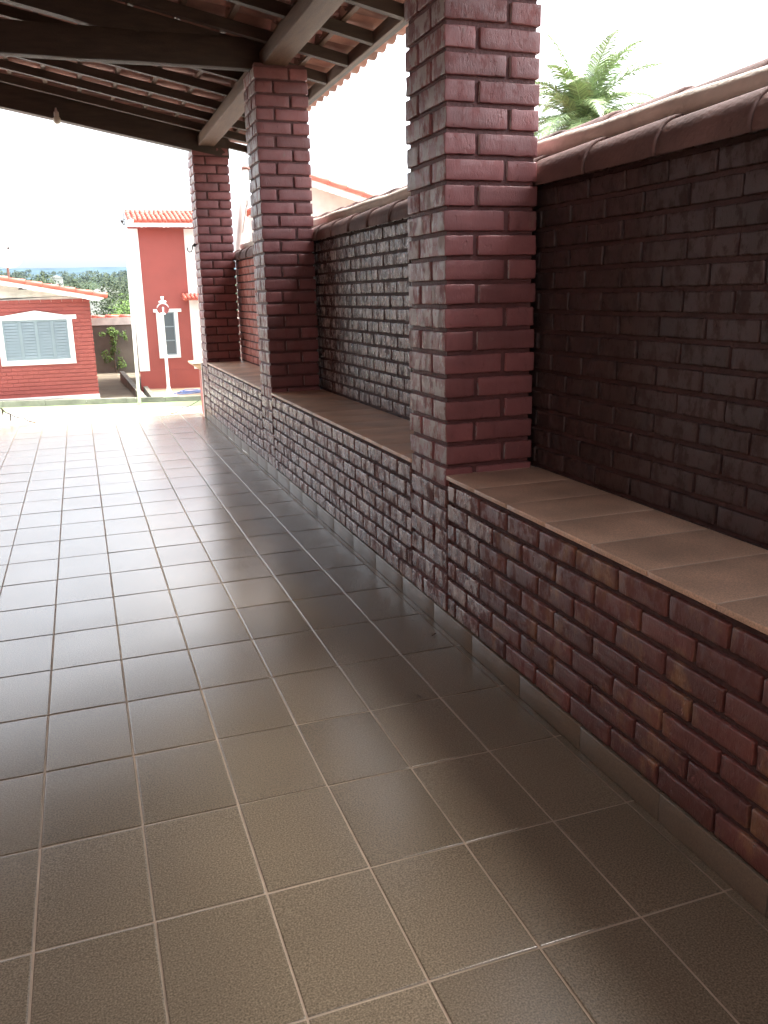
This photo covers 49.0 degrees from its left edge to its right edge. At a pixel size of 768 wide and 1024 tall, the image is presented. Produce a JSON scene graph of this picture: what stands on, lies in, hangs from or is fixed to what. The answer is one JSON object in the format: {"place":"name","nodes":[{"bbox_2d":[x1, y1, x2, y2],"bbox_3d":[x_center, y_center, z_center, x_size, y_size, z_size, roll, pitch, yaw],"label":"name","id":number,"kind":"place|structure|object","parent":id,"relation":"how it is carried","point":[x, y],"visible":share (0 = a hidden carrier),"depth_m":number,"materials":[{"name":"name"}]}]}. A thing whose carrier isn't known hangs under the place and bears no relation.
{"place":"outdoors","nodes":[
{"label":"outdoors","id":0,"kind":"place"},
{"bbox_2d":[0,397,99,400],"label":"path","id":1,"kind":"structure","parent":0,"point":[55,398],"depth_m":22.51,"materials":[{"name":"concrete"}]},
{"bbox_2d":[0,401,201,412],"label":"lawn","id":2,"kind":"structure","parent":0,"point":[90,406],"depth_m":21.55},
{"bbox_2d":[120,213,140,404],"bbox_3d":[-6.322,-5.075,21.425,0.319,4.811,0.139,-4,15,-11],"label":"light pole","id":3,"kind":"object","parent":2,"relation":"on","point":[130,221],"visible":0.95,"depth_m":21.40,"materials":[{"name":"white metal"}]},
{"bbox_2d":[9,372,201,412],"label":"ground","id":4,"kind":"structure","parent":0,"point":[111,385],"depth_m":26.69,"materials":[{"name":"concrete"}]},
{"bbox_2d":[0,276,107,401],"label":"brick house","id":5,"kind":"structure","parent":4,"relation":"on","point":[47,350],"depth_m":22.17,"materials":[{"name":"red paint"}]},
{"bbox_2d":[0,244,21,277],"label":"satellite dish","id":6,"kind":"object","parent":5,"relation":"on","point":[10,256],"visible":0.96,"depth_m":27.39,"materials":[{"name":"white paint"}]},
{"bbox_2d":[0,311,75,365],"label":"window frame","id":7,"kind":"structure","parent":5,"relation":"in","point":[32,337],"depth_m":22.08,"materials":[{"name":"white paint"}]},
{"bbox_2d":[0,395,200,407],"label":"kerb","id":8,"kind":"structure","parent":4,"relation":"on","point":[31,403],"depth_m":21.97,"materials":[{"name":"concrete"}]},
{"bbox_2d":[120,371,146,396],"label":"retaining wall","id":9,"kind":"structure","parent":4,"relation":"on","point":[127,382],"depth_m":25.99,"materials":[{"name":"concrete"}]},
{"bbox_2d":[139,377,154,396],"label":"retaining wall","id":10,"kind":"structure","parent":4,"relation":"on","point":[148,392],"depth_m":24.12,"materials":[{"name":"concrete"}]},
{"bbox_2d":[124,209,203,392],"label":"tall house","id":11,"kind":"structure","parent":4,"relation":"on","point":[162,260],"depth_m":24.33,"materials":[{"name":"red paint"}]},
{"bbox_2d":[153,309,180,357],"bbox_3d":[-6.276,-5.212,24.595,0.790,1.400,0.070,-6,15,-19],"label":"window frame","id":12,"kind":"structure","parent":11,"relation":"in","point":[171,318],"depth_m":24.60,"materials":[{"name":"white paint"}]},
{"bbox_2d":[91,314,240,374],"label":"wall","id":13,"kind":"structure","parent":4,"relation":"on","point":[120,323],"depth_m":31.85,"materials":[{"name":"grey concrete"}]},
{"bbox_2d":[98,326,127,372],"bbox_3d":[-10.195,-6.038,31.791,1.074,1.934,0.294,-6,15,-19],"label":"climbing plant","id":14,"kind":"object","parent":13,"relation":"attached to","point":[113,344],"visible":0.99,"depth_m":31.73,"materials":[{"name":"green plant"}]},
{"bbox_2d":[246,174,373,239],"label":"white house","id":15,"kind":"structure","parent":4,"relation":"on","point":[328,195],"depth_m":18.01,"materials":[{"name":"paint"}]},
{"bbox_2d":[233,58,767,916],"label":"boundary wall","id":16,"kind":"structure","parent":4,"relation":"on","point":[649,370],"depth_m":3.21,"materials":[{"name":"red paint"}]},
{"bbox_2d":[235,153,249,359],"bbox_3d":[-1.894,-2.628,11.644,0.216,4.500,0.666,1,15,7],"label":"drain pipe","id":17,"kind":"object","parent":16,"relation":"attached to","point":[242,209],"visible":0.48,"depth_m":11.37,"materials":[{"name":"white plastic"}]},
{"bbox_2d":[0,406,232,440],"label":"yard paving","id":18,"kind":"structure","parent":0,"point":[43,416],"depth_m":20.29,"materials":[{"name":"white concrete"}]},
{"bbox_2d":[188,360,204,414],"bbox_3d":[-2.545,-1.324,12.698,0.600,1.875,0.600,-6,15,-19],"label":"garden post","id":19,"kind":"object","parent":18,"relation":"on","point":[196,363],"visible":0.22,"depth_m":12.49,"materials":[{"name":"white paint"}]},
{"bbox_2d":[534,29,669,138],"bbox_3d":[5.736,-8.455,24.018,5.163,9.648,5.135,-6,15,-19],"label":"coconut palm","id":20,"kind":"object","parent":18,"relation":"on","point":[582,99],"visible":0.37,"depth_m":22.54,"materials":[{"name":"green plant"}]},
{"bbox_2d":[0,267,235,279],"bbox_3d":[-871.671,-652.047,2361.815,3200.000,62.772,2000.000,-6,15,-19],"label":"hills","id":21,"kind":"structure","parent":0,"point":[76,271],"depth_m":2230.94,"materials":[{"name":"plant"}]},
{"bbox_2d":[29,277,236,304],"bbox_3d":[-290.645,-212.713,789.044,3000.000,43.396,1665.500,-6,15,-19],"label":"terrain","id":22,"kind":"structure","parent":0,"point":[92,284],"depth_m":496.91,"materials":[{"name":"green plant"}]},
{"bbox_2d":[30,272,55,283],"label":"broadleaf tree","id":23,"kind":"object","parent":22,"relation":"on","point":[47,277],"visible":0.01,"depth_m":55.26,"materials":[{"name":"green plant"}]},
{"bbox_2d":[51,275,62,285],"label":"distant house","id":24,"kind":"structure","parent":22,"relation":"on","point":[59,279],"depth_m":269.18,"materials":[{"name":"white"}]},
{"bbox_2d":[64,278,96,310],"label":"broadleaf tree","id":25,"kind":"object","parent":22,"relation":"on","point":[79,286],"visible":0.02,"depth_m":87.12,"materials":[{"name":"green plant"}]},
{"bbox_2d":[90,286,118,316],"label":"distant house","id":26,"kind":"structure","parent":22,"relation":"on","point":[91,305],"depth_m":77.44,"materials":[{"name":"white"}]},
{"bbox_2d":[90,276,130,317],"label":"broadleaf tree","id":27,"kind":"object","parent":22,"relation":"on","point":[105,305],"visible":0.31,"depth_m":71.38,"materials":[{"name":"green plant"}]},
{"bbox_2d":[0,269,237,313],"bbox_3d":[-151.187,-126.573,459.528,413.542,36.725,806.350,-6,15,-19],"label":"distant wood","id":28,"kind":"object","parent":22,"relation":"on","point":[122,276],"visible":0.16,"depth_m":453.04,"materials":[{"name":"green plant"}]},
{"bbox_2d":[108,293,133,314],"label":"broadleaf tree","id":29,"kind":"object","parent":22,"relation":"on","point":[125,309],"visible":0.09,"depth_m":43.31,"materials":[{"name":"green plant"}]},
{"bbox_2d":[150,387,200,396],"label":"patio","id":30,"kind":"structure","parent":0,"point":[159,392],"depth_m":24.07,"materials":[{"name":"beige concrete"}]},
{"bbox_2d":[157,296,176,397],"bbox_3d":[-5.793,-4.374,22.362,0.360,2.630,0.320,-6,15,-19],"label":"garden lamp","id":31,"kind":"object","parent":30,"relation":"on","point":[162,308],"visible":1,"depth_m":22.28,"materials":[{"name":"white metal"}]},
{"bbox_2d":[173,389,200,394],"bbox_3d":[-5.389,-3.358,23.439,0.938,0.105,0.613,-6,15,-19],"label":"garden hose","id":32,"kind":"object","parent":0,"point":[188,391],"visible":0.95,"depth_m":23.26,"materials":[{"name":"blue plastic"}]},
{"bbox_2d":[0,413,767,1023],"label":"floor","id":33,"kind":"structure","parent":0,"point":[344,941],"depth_m":2.73,"materials":[{"name":"tile"}]},
{"bbox_2d":[0,414,767,1023],"bbox_3d":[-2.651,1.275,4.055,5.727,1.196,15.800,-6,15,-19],"label":"grout","id":34,"kind":"object","parent":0,"point":[34,952],"visible":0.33,"depth_m":2.65,"materials":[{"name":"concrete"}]},
{"bbox_2d":[0,411,202,425],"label":"floor edge","id":35,"kind":"object","parent":34,"relation":"attached to","point":[88,418],"visible":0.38,"depth_m":11.74,"materials":[{"name":"stone"}]},
{"bbox_2d":[0,408,35,422],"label":"knotted cord","id":36,"kind":"object","parent":35,"relation":"on","point":[2,410],"visible":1,"depth_m":11.30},
{"bbox_2d":[201,360,767,918],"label":"parapet wall","id":37,"kind":"structure","parent":34,"relation":"on","point":[621,642],"depth_m":2.93,"materials":[{"name":"brown brick"}]},
{"bbox_2d":[187,148,240,413],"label":"brick pillar","id":38,"kind":"structure","parent":37,"relation":"on","point":[210,196],"depth_m":10.67,"materials":[{"name":"red brick"}]},
{"bbox_2d":[244,62,319,467],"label":"brick pillar","id":39,"kind":"structure","parent":37,"relation":"on","point":[277,131],"depth_m":7.11,"materials":[{"name":"red brick"}]},
{"bbox_2d":[404,0,541,610],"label":"brick pillar","id":40,"kind":"structure","parent":37,"relation":"on","point":[472,68],"depth_m":3.73,"materials":[{"name":"red brick"}]},
{"bbox_2d":[0,0,408,158],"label":"veranda roof","id":41,"kind":"structure","parent":40,"relation":"on","point":[169,73],"depth_m":6.71,"materials":[{"name":"wood"}]},
{"bbox_2d":[53,108,60,123],"bbox_3d":[-3.758,-4.544,9.660,0.086,0.176,0.086,-6,15,-19],"label":"light bulb","id":42,"kind":"object","parent":41,"relation":"hanging from","point":[56,119],"visible":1,"depth_m":9.64,"materials":[{"name":"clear glass"}]},
{"bbox_2d":[0,0,767,268],"label":"sky","id":43,"kind":"structure","parent":0,"point":[66,190],"materials":[{"name":"white"}]}
]}

